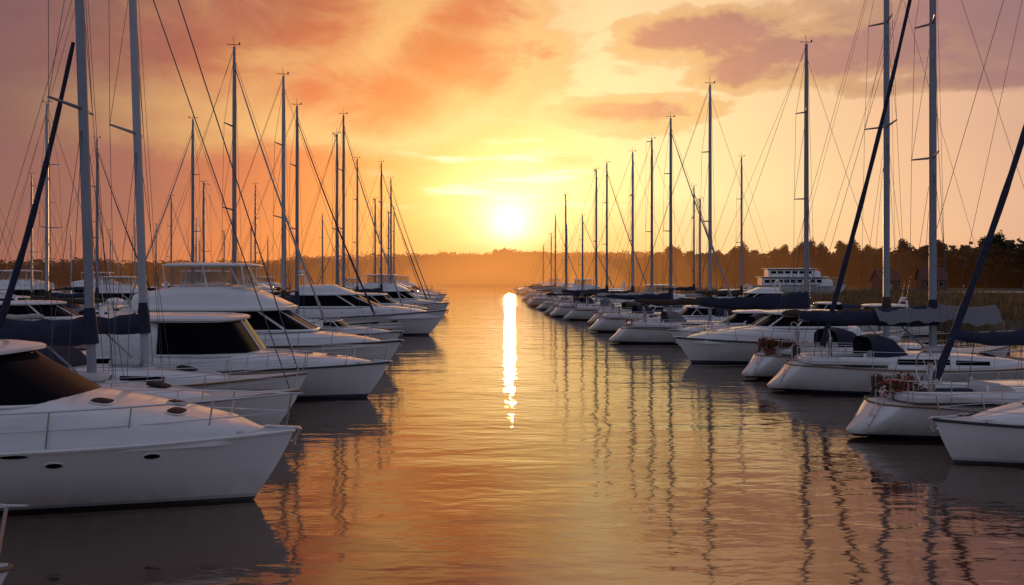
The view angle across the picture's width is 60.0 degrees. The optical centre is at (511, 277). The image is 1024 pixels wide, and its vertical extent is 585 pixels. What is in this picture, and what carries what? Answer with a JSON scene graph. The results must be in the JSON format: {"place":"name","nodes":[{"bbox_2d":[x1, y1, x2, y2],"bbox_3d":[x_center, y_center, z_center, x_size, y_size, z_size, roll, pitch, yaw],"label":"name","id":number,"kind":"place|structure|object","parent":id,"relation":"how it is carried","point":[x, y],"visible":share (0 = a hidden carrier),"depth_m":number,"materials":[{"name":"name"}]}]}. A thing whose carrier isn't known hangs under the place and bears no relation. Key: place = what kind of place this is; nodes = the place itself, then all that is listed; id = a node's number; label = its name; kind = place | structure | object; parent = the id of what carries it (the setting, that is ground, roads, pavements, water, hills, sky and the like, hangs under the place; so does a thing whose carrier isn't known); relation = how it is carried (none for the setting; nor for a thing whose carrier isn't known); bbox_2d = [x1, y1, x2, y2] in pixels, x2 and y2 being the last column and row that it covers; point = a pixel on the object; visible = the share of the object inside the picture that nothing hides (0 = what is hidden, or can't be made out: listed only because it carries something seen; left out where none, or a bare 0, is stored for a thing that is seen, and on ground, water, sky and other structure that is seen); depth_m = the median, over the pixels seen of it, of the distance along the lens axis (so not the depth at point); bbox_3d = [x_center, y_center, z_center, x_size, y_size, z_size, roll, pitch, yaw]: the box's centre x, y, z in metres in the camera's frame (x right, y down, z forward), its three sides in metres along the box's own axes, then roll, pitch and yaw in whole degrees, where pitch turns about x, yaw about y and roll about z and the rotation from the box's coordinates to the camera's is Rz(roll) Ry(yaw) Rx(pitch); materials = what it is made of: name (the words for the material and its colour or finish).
{"place":"outdoors","nodes":[
{"label":"outdoors","id":0,"kind":"place"},
{"bbox_2d":[0,287,1023,584],"bbox_3d":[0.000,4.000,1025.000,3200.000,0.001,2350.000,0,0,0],"label":"water","id":1,"kind":"structure","parent":0,"point":[492,435],"depth_m":16.39,"materials":[{"name":"liquid"}]},
{"bbox_2d":[0,504,28,584],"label":"sailboat","id":2,"kind":"object","parent":1,"relation":"on","point":[5,568],"visible":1,"depth_m":8.98,"materials":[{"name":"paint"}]},
{"bbox_2d":[0,209,44,319],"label":"sailboat","id":3,"kind":"object","parent":1,"relation":"on","point":[26,316],"visible":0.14,"depth_m":43.01,"materials":[{"name":"metal"}]},
{"bbox_2d":[0,259,53,299],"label":"motor cruiser","id":4,"kind":"object","parent":1,"relation":"on","point":[4,284],"visible":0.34,"depth_m":96.26,"materials":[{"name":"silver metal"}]},
{"bbox_2d":[0,290,50,298],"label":"window","id":5,"kind":"structure","parent":4,"relation":"in","point":[17,292],"depth_m":96.05,"materials":[{"name":"black glass"}]},
{"bbox_2d":[0,260,85,346],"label":"motor cruiser","id":6,"kind":"object","parent":1,"relation":"on","point":[17,307],"visible":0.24,"depth_m":50.97,"materials":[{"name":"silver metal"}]},
{"bbox_2d":[0,304,82,318],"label":"window","id":7,"kind":"structure","parent":6,"relation":"in","point":[61,311],"depth_m":50.95,"materials":[{"name":"black glass"}]},
{"bbox_2d":[7,173,83,308],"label":"sailboat","id":8,"kind":"object","parent":1,"relation":"on","point":[31,264],"visible":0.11,"depth_m":81.99,"materials":[{"name":"metal"}]},
{"bbox_2d":[0,96,115,315],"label":"sailboat","id":9,"kind":"object","parent":1,"relation":"on","point":[47,296],"visible":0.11,"depth_m":58.98,"materials":[{"name":"metal"}]},
{"bbox_2d":[70,272,118,293],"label":"motor cruiser","id":10,"kind":"object","parent":1,"relation":"on","point":[79,283],"visible":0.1,"depth_m":128.40,"materials":[{"name":"silver metal"}]},
{"bbox_2d":[62,190,126,293],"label":"sailboat","id":11,"kind":"object","parent":1,"relation":"on","point":[78,288],"visible":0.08,"depth_m":120.93,"materials":[{"name":"metal"}]},
{"bbox_2d":[41,136,150,315],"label":"sailboat","id":12,"kind":"object","parent":1,"relation":"on","point":[75,295],"visible":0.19,"depth_m":73.91,"materials":[{"name":"metal"}]},
{"bbox_2d":[80,268,147,309],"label":"motor cruiser","id":13,"kind":"object","parent":1,"relation":"on","point":[126,289],"visible":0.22,"depth_m":96.57,"materials":[{"name":"silver metal"}]},
{"bbox_2d":[95,293,136,300],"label":"window","id":14,"kind":"structure","parent":13,"relation":"in","point":[126,296],"depth_m":96.52,"materials":[{"name":"black glass"}]},
{"bbox_2d":[112,215,160,287],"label":"sailboat","id":15,"kind":"object","parent":1,"relation":"on","point":[134,261],"visible":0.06,"depth_m":139.93,"materials":[{"name":"metal"}]},
{"bbox_2d":[0,339,302,512],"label":"motor cruiser","id":16,"kind":"object","parent":1,"relation":"on","point":[70,439],"visible":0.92,"depth_m":15.16,"materials":[{"name":"paint"}]},
{"bbox_2d":[0,350,100,409],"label":"window","id":17,"kind":"structure","parent":16,"relation":"in","point":[28,379],"depth_m":15.32,"materials":[{"name":"black glass"}]},
{"bbox_2d":[0,0,307,425],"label":"sailboat","id":18,"kind":"object","parent":1,"relation":"on","point":[76,331],"visible":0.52,"depth_m":22.10,"materials":[{"name":"paint"}]},
{"bbox_2d":[0,0,313,389],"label":"sailboat","id":19,"kind":"object","parent":1,"relation":"on","point":[134,323],"visible":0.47,"depth_m":25.89,"materials":[{"name":"paint"}]},
{"bbox_2d":[104,254,229,312],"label":"motor cruiser","id":20,"kind":"object","parent":1,"relation":"on","point":[207,272],"visible":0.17,"depth_m":75.07,"materials":[{"name":"silver metal"}]},
{"bbox_2d":[146,195,199,287],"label":"sailboat","id":21,"kind":"object","parent":1,"relation":"on","point":[170,237],"visible":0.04,"depth_m":105.95,"materials":[{"name":"metal"}]},
{"bbox_2d":[122,116,249,312],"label":"sailboat","id":22,"kind":"object","parent":1,"relation":"on","point":[192,138],"visible":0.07,"depth_m":66.89,"materials":[{"name":"metal"}]},
{"bbox_2d":[166,181,244,285],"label":"sailboat","id":23,"kind":"object","parent":1,"relation":"on","point":[203,214],"visible":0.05,"depth_m":83.95,"materials":[{"name":"metal"}]},
{"bbox_2d":[82,246,393,398],"bbox_3d":[-10.423,1.625,29.725,12.953,5.651,4.139,0,0,0],"label":"motor cruiser","id":24,"kind":"object","parent":1,"relation":"on","point":[218,335],"visible":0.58,"depth_m":28.56,"materials":[{"name":"paint"}]},
{"bbox_2d":[156,319,265,357],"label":"window","id":25,"kind":"structure","parent":24,"relation":"in","point":[235,336],"depth_m":28.42,"materials":[{"name":"black glass"}]},
{"bbox_2d":[79,226,404,360],"bbox_3d":[-11.771,1.025,39.000,14.157,6.851,4.309,0,0,0],"label":"motor cruiser","id":26,"kind":"object","parent":1,"relation":"on","point":[233,298],"visible":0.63,"depth_m":37.67,"materials":[{"name":"paint"}]},
{"bbox_2d":[150,310,319,332],"bbox_3d":[-12.120,1.815,39.000,7.160,0.984,3.360,0,0,0],"label":"window","id":27,"kind":"structure","parent":26,"relation":"in","point":[292,322],"depth_m":37.68,"materials":[{"name":"black glass"}]},
{"bbox_2d":[150,37,335,329],"bbox_3d":[-14.724,-4.001,46.000,11.105,17.001,3.562,0,0,-1],"label":"sailboat","id":28,"kind":"object","parent":1,"relation":"on","point":[234,259],"visible":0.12,"depth_m":45.95,"materials":[{"name":"paint"}]},
{"bbox_2d":[225,182,292,294],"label":"sailboat","id":29,"kind":"object","parent":1,"relation":"on","point":[255,269],"visible":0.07,"depth_m":99.97,"materials":[{"name":"metal"}]},
{"bbox_2d":[208,67,374,331],"bbox_3d":[-14.325,-4.101,53.500,12.108,17.214,3.752,0,0,1],"label":"sailboat","id":30,"kind":"object","parent":1,"relation":"on","point":[283,278],"visible":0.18,"depth_m":53.42,"materials":[{"name":"paint"}]},
{"bbox_2d":[231,99,378,327],"bbox_3d":[-14.524,-3.651,58.199,11.956,16.257,3.682,0,0,-2],"label":"sailboat","id":31,"kind":"object","parent":1,"relation":"on","point":[296,299],"visible":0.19,"depth_m":58.15,"materials":[{"name":"paint"}]},
{"bbox_2d":[279,128,390,303],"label":"sailboat","id":32,"kind":"object","parent":1,"relation":"on","point":[336,167],"visible":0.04,"depth_m":74.42,"materials":[{"name":"paint"}]},
{"bbox_2d":[286,112,409,306],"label":"sailboat","id":33,"kind":"object","parent":1,"relation":"on","point":[343,169],"visible":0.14,"depth_m":67.94,"materials":[{"name":"metal"}]},
{"bbox_2d":[323,319,404,339],"bbox_3d":[-10.072,3.408,50.019,8.155,2.084,2.709,0,0,4],"label":"motor cruiser","id":34,"kind":"object","parent":1,"relation":"on","point":[339,324],"visible":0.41,"depth_m":49.27,"materials":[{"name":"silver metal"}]},
{"bbox_2d":[323,319,349,328],"bbox_3d":[-9.733,2.600,49.995,1.336,0.468,2.072,0,0,4],"label":"window","id":35,"kind":"structure","parent":34,"relation":"in","point":[338,322],"depth_m":49.13,"materials":[{"name":"black glass"}]},
{"bbox_2d":[325,157,406,300],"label":"sailboat","id":36,"kind":"object","parent":1,"relation":"on","point":[356,242],"visible":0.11,"depth_m":88.39,"materials":[{"name":"metal"}]},
{"bbox_2d":[290,251,448,334],"bbox_3d":[-11.571,1.025,62.500,14.357,6.851,4.209,0,0,0],"label":"motor cruiser","id":37,"kind":"object","parent":1,"relation":"on","point":[340,301],"visible":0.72,"depth_m":61.20,"materials":[{"name":"paint"}]},
{"bbox_2d":[299,294,379,307],"bbox_3d":[-11.970,1.575,62.500,5.860,0.964,3.320,0,0,0],"label":"window","id":38,"kind":"structure","parent":37,"relation":"in","point":[308,301],"depth_m":61.06,"materials":[{"name":"black glass"}]},
{"bbox_2d":[340,197,409,291],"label":"sailboat","id":39,"kind":"object","parent":1,"relation":"on","point":[374,253],"visible":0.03,"depth_m":113.94,"materials":[{"name":"metal"}]},
{"bbox_2d":[346,161,427,307],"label":"sailboat","id":40,"kind":"object","parent":1,"relation":"on","point":[378,290],"visible":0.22,"depth_m":94.46,"materials":[{"name":"metal"}]},
{"bbox_2d":[345,280,436,310],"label":"motor cruiser","id":41,"kind":"object","parent":1,"relation":"on","point":[379,298],"visible":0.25,"depth_m":79.48,"materials":[{"name":"paint"}]},
{"bbox_2d":[362,296,397,303],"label":"window","id":42,"kind":"structure","parent":41,"relation":"in","point":[377,299],"depth_m":79.44,"materials":[{"name":"black glass"}]},
{"bbox_2d":[354,174,432,299],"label":"sailboat","id":43,"kind":"object","parent":1,"relation":"on","point":[391,223],"visible":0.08,"depth_m":106.86,"materials":[{"name":"metal"}]},
{"bbox_2d":[373,205,421,291],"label":"sailboat","id":44,"kind":"object","parent":1,"relation":"on","point":[393,242],"visible":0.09,"depth_m":142.90,"materials":[{"name":"metal"}]},
{"bbox_2d":[353,270,449,309],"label":"motor cruiser","id":45,"kind":"object","parent":1,"relation":"on","point":[391,292],"visible":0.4,"depth_m":99.59,"materials":[{"name":"paint"}]},
{"bbox_2d":[383,292,417,298],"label":"window","id":46,"kind":"structure","parent":45,"relation":"in","point":[392,295],"depth_m":99.42,"materials":[{"name":"black glass"}]},
{"bbox_2d":[384,277,446,301],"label":"motor cruiser","id":47,"kind":"object","parent":1,"relation":"on","point":[426,293],"visible":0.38,"depth_m":134.23,"materials":[{"name":"silver metal"}]},
{"bbox_2d":[526,191,568,305],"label":"sailboat","id":48,"kind":"object","parent":1,"relation":"on","point":[536,301],"visible":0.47,"depth_m":126.67,"materials":[{"name":"metal"}]},
{"bbox_2d":[522,214,579,300],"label":"sailboat","id":49,"kind":"object","parent":1,"relation":"on","point":[527,297],"visible":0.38,"depth_m":154.90,"materials":[{"name":"metal"}]},
{"bbox_2d":[540,278,599,296],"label":"motor cruiser","id":50,"kind":"object","parent":1,"relation":"on","point":[585,286],"visible":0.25,"depth_m":131.73,"materials":[{"name":"white metal"}]},
{"bbox_2d":[536,214,613,309],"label":"sailboat","id":51,"kind":"object","parent":1,"relation":"on","point":[546,305],"visible":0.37,"depth_m":112.62,"materials":[{"name":"metal"}]},
{"bbox_2d":[544,168,636,313],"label":"sailboat","id":52,"kind":"object","parent":1,"relation":"on","point":[550,309],"visible":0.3,"depth_m":97.81,"materials":[{"name":"metal"}]},
{"bbox_2d":[550,158,649,316],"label":"sailboat","id":53,"kind":"object","parent":1,"relation":"on","point":[561,310],"visible":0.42,"depth_m":92.25,"materials":[{"name":"metal"}]},
{"bbox_2d":[563,149,681,319],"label":"sailboat","id":54,"kind":"object","parent":1,"relation":"on","point":[580,313],"visible":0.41,"depth_m":84.47,"materials":[{"name":"metal"}]},
{"bbox_2d":[592,284,684,313],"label":"motor cruiser","id":55,"kind":"object","parent":1,"relation":"on","point":[675,296],"visible":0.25,"depth_m":79.71,"materials":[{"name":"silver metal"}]},
{"bbox_2d":[587,134,700,323],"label":"sailboat","id":56,"kind":"object","parent":1,"relation":"on","point":[624,305],"visible":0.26,"depth_m":76.61,"materials":[{"name":"metal"}]},
{"bbox_2d":[589,114,732,331],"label":"sailboat","id":57,"kind":"object","parent":1,"relation":"on","point":[610,322],"visible":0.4,"depth_m":66.29,"materials":[{"name":"metal"}]},
{"bbox_2d":[630,305,734,321],"bbox_3d":[12.711,3.121,60.815,9.334,2.569,3.073,0,0,-4],"label":"motor cruiser","id":58,"kind":"object","parent":1,"relation":"on","point":[689,311],"visible":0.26,"depth_m":59.89,"materials":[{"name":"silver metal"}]},
{"bbox_2d":[680,308,713,316],"bbox_3d":[12.444,2.287,60.799,2.207,0.623,2.250,0,0,-4],"label":"window","id":59,"kind":"structure","parent":58,"relation":"in","point":[690,312],"depth_m":59.83,"materials":[{"name":"black glass"}]},
{"bbox_2d":[609,77,776,343],"bbox_3d":[11.776,-4.001,54.998,11.680,17.001,3.620,0,0,-4],"label":"sailboat","id":60,"kind":"object","parent":1,"relation":"on","point":[645,331],"visible":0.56,"depth_m":54.67,"materials":[{"name":"metal"}]},
{"bbox_2d":[657,185,729,298],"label":"sailboat","id":61,"kind":"object","parent":1,"relation":"on","point":[691,288],"visible":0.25,"depth_m":115.89,"materials":[{"name":"metal"}]},
{"bbox_2d":[663,195,739,305],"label":"sailboat","id":62,"kind":"object","parent":1,"relation":"on","point":[699,272],"visible":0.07,"depth_m":100.89,"materials":[{"name":"metal"}]},
{"bbox_2d":[693,155,761,297],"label":"sailboat","id":63,"kind":"object","parent":1,"relation":"on","point":[735,292],"visible":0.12,"depth_m":87.92,"materials":[{"name":"metal"}]},
{"bbox_2d":[668,276,790,347],"bbox_3d":[13.374,2.088,50.907,9.006,4.563,2.967,0,0,-2],"label":"motor cruiser","id":64,"kind":"object","parent":1,"relation":"on","point":[739,316],"visible":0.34,"depth_m":50.22,"materials":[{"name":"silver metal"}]},
{"bbox_2d":[719,313,766,324],"bbox_3d":[13.660,2.294,50.916,3.585,0.710,2.236,0,0,-2],"label":"window","id":65,"kind":"structure","parent":64,"relation":"in","point":[737,317],"depth_m":50.08,"materials":[{"name":"black glass"}]},
{"bbox_2d":[695,268,782,297],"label":"motor cruiser","id":66,"kind":"object","parent":1,"relation":"on","point":[757,292],"visible":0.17,"depth_m":93.16,"materials":[{"name":"silver metal"}]},
{"bbox_2d":[672,309,861,362],"bbox_3d":[13.029,2.970,42.236,10.954,2.960,3.784,0,0,-5],"label":"motor cruiser","id":67,"kind":"object","parent":1,"relation":"on","point":[731,344],"visible":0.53,"depth_m":41.22,"materials":[{"name":"paint"}]},
{"bbox_2d":[748,314,848,328],"bbox_3d":[13.467,2.000,42.363,4.160,0.714,2.720,0,0,-5],"label":"window","id":68,"kind":"structure","parent":67,"relation":"in","point":[767,321],"depth_m":41.18,"materials":[{"name":"black glass"}]},
{"bbox_2d":[748,268,846,294],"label":"excursion boat","id":69,"kind":"object","parent":1,"relation":"on","point":[766,280],"visible":0.62,"depth_m":139.44,"materials":[{"name":"paint"}]},
{"bbox_2d":[698,35,904,338],"bbox_3d":[15.076,-4.201,47.000,11.851,17.401,3.673,0,0,0],"label":"sailboat","id":70,"kind":"object","parent":1,"relation":"on","point":[795,300],"visible":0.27,"depth_m":46.90,"materials":[{"name":"paint"}]},
{"bbox_2d":[811,302,863,309],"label":"motor cruiser","id":71,"kind":"object","parent":1,"relation":"on","point":[826,305],"visible":0.13,"depth_m":71.28,"materials":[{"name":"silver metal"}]},
{"bbox_2d":[741,0,1010,378],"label":"sailboat","id":72,"kind":"object","parent":1,"relation":"on","point":[761,365],"visible":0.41,"depth_m":36.10,"materials":[{"name":"paint"}]},
{"bbox_2d":[755,337,779,354],"bbox_3d":[10.165,2.675,35.006,1.035,0.690,0.731,0,0,-22],"label":"flower planter","id":73,"kind":"object","parent":72,"relation":"on","point":[766,342],"visible":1,"depth_m":34.87,"materials":[{"name":"ceramic"}]},
{"bbox_2d":[767,0,1023,394],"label":"sailboat","id":74,"kind":"object","parent":1,"relation":"on","point":[858,366],"visible":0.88,"depth_m":30.94,"materials":[{"name":"paint"}]},
{"bbox_2d":[859,275,943,335],"bbox_3d":[25.547,2.092,62.974,8.986,4.553,2.960,0,0,7],"label":"motor cruiser","id":75,"kind":"object","parent":1,"relation":"on","point":[915,330],"visible":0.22,"depth_m":61.70,"materials":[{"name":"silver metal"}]},
{"bbox_2d":[846,0,1023,439],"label":"sailboat","id":76,"kind":"object","parent":1,"relation":"on","point":[907,416],"visible":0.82,"depth_m":22.38,"materials":[{"name":"paint"}]},
{"bbox_2d":[875,371,925,401],"bbox_3d":[9.739,2.725,22.241,1.235,0.791,0.879,0,0,0],"label":"flower planter","id":77,"kind":"object","parent":76,"relation":"on","point":[897,386],"visible":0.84,"depth_m":22.11,"materials":[{"name":"ceramic"}]},
{"bbox_2d":[877,319,1023,358],"bbox_3d":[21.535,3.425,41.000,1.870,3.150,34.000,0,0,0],"label":"motor cruiser","id":78,"kind":"object","parent":1,"relation":"on","point":[1007,325],"visible":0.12,"depth_m":39.91,"materials":[{"name":"silver plastic"}]},
{"bbox_2d":[926,392,1023,464],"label":"motorboat","id":79,"kind":"object","parent":1,"relation":"on","point":[995,435],"visible":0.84,"depth_m":18.98,"materials":[{"name":"paint"}]},
{"bbox_2d":[0,0,1023,264],"label":"sky","id":80,"kind":"structure","parent":0,"point":[481,115],"materials":[{"name":"orange"}]},
{"bbox_2d":[51,268,1023,332],"bbox_3d":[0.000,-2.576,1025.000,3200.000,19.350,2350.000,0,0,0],"label":"ground","id":81,"kind":"structure","parent":0,"point":[484,278],"depth_m":446.76,"materials":[{"name":"green plant"}]},
{"bbox_2d":[0,250,690,284],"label":"forest","id":82,"kind":"object","parent":81,"relation":"on","point":[442,262],"visible":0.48,"depth_m":469.04,"materials":[{"name":"green plant"}]},
{"bbox_2d":[647,255,665,283],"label":"tree","id":83,"kind":"object","parent":81,"relation":"on","point":[656,269],"visible":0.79,"depth_m":353.64,"materials":[{"name":"green plant"}]},
{"bbox_2d":[659,244,680,282],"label":"tree","id":84,"kind":"object","parent":81,"relation":"on","point":[666,270],"visible":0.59,"depth_m":348.46,"materials":[{"name":"green plant"}]},
{"bbox_2d":[680,251,701,285],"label":"tree","id":85,"kind":"object","parent":81,"relation":"on","point":[687,272],"visible":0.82,"depth_m":336.38,"materials":[{"name":"green plant"}]},
{"bbox_2d":[725,260,739,285],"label":"tree","id":86,"kind":"object","parent":81,"relation":"on","point":[732,264],"visible":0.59,"depth_m":327.67,"materials":[{"name":"green plant"}]},
{"bbox_2d":[731,241,755,282],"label":"tree","id":87,"kind":"object","parent":81,"relation":"on","point":[748,272],"visible":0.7,"depth_m":320.49,"materials":[{"name":"green plant"}]},
{"bbox_2d":[489,238,1023,287],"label":"forest","id":88,"kind":"object","parent":81,"relation":"on","point":[519,263],"visible":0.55,"depth_m":394.10,"materials":[{"name":"green plant"}]},
{"bbox_2d":[752,254,766,282],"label":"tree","id":89,"kind":"object","parent":81,"relation":"on","point":[760,263],"visible":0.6,"depth_m":332.06,"materials":[{"name":"green plant"}]},
{"bbox_2d":[769,247,786,267],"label":"tree","id":90,"kind":"object","parent":81,"relation":"on","point":[776,255],"visible":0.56,"depth_m":312.31,"materials":[{"name":"green plant"}]},
{"bbox_2d":[778,244,794,267],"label":"tree","id":91,"kind":"object","parent":81,"relation":"on","point":[784,250],"visible":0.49,"depth_m":313.93,"materials":[{"name":"green plant"}]},
{"bbox_2d":[793,241,811,267],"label":"tree","id":92,"kind":"object","parent":81,"relation":"on","point":[800,257],"visible":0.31,"depth_m":304.20,"materials":[{"name":"green plant"}]},
{"bbox_2d":[810,241,831,277],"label":"tree","id":93,"kind":"object","parent":81,"relation":"on","point":[821,257],"visible":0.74,"depth_m":304.06,"materials":[{"name":"green plant"}]},
{"bbox_2d":[831,250,855,283],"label":"tree","id":94,"kind":"object","parent":81,"relation":"on","point":[839,261],"visible":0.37,"depth_m":300.08,"materials":[{"name":"green plant"}]},
{"bbox_2d":[677,285,1023,334],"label":"reeds","id":95,"kind":"object","parent":81,"relation":"on","point":[1010,308],"visible":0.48,"depth_m":93.89,"materials":[{"name":"green plant"}]},
{"bbox_2d":[844,252,864,286],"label":"tree","id":96,"kind":"object","parent":81,"relation":"on","point":[853,260],"visible":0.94,"depth_m":292.81,"materials":[{"name":"green plant"}]},
{"bbox_2d":[870,246,893,273],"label":"tree","id":97,"kind":"object","parent":81,"relation":"on","point":[879,261],"visible":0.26,"depth_m":289.77,"materials":[{"name":"green plant"}]},
{"bbox_2d":[890,238,917,286],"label":"tree","id":98,"kind":"object","parent":81,"relation":"on","point":[905,252],"visible":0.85,"depth_m":283.06,"materials":[{"name":"green plant"}]},
{"bbox_2d":[914,245,939,271],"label":"tree","id":99,"kind":"object","parent":81,"relation":"on","point":[922,259],"visible":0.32,"depth_m":277.44,"materials":[{"name":"green plant"}]},
{"bbox_2d":[925,239,953,280],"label":"tree","id":100,"kind":"object","parent":81,"relation":"on","point":[940,247],"visible":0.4,"depth_m":276.40,"materials":[{"name":"green plant"}]},
{"bbox_2d":[955,250,979,287],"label":"tree","id":101,"kind":"object","parent":81,"relation":"on","point":[965,278],"visible":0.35,"depth_m":275.12,"materials":[{"name":"green plant"}]},
{"bbox_2d":[971,236,1000,287],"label":"tree","id":102,"kind":"object","parent":81,"relation":"on","point":[988,273],"visible":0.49,"depth_m":263.49,"materials":[{"name":"green plant"}]},
{"bbox_2d":[987,230,1015,287],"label":"tree","id":103,"kind":"object","parent":81,"relation":"on","point":[999,242],"visible":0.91,"depth_m":262.01,"materials":[{"name":"green plant"}]},
{"bbox_2d":[869,267,901,289],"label":"house","id":104,"kind":"structure","parent":0,"point":[876,280],"depth_m":214.61,"materials":[{"name":"brick"}]},
{"bbox_2d":[915,265,948,289],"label":"house","id":105,"kind":"structure","parent":0,"point":[924,284],"depth_m":216.40,"materials":[{"name":"brick"}]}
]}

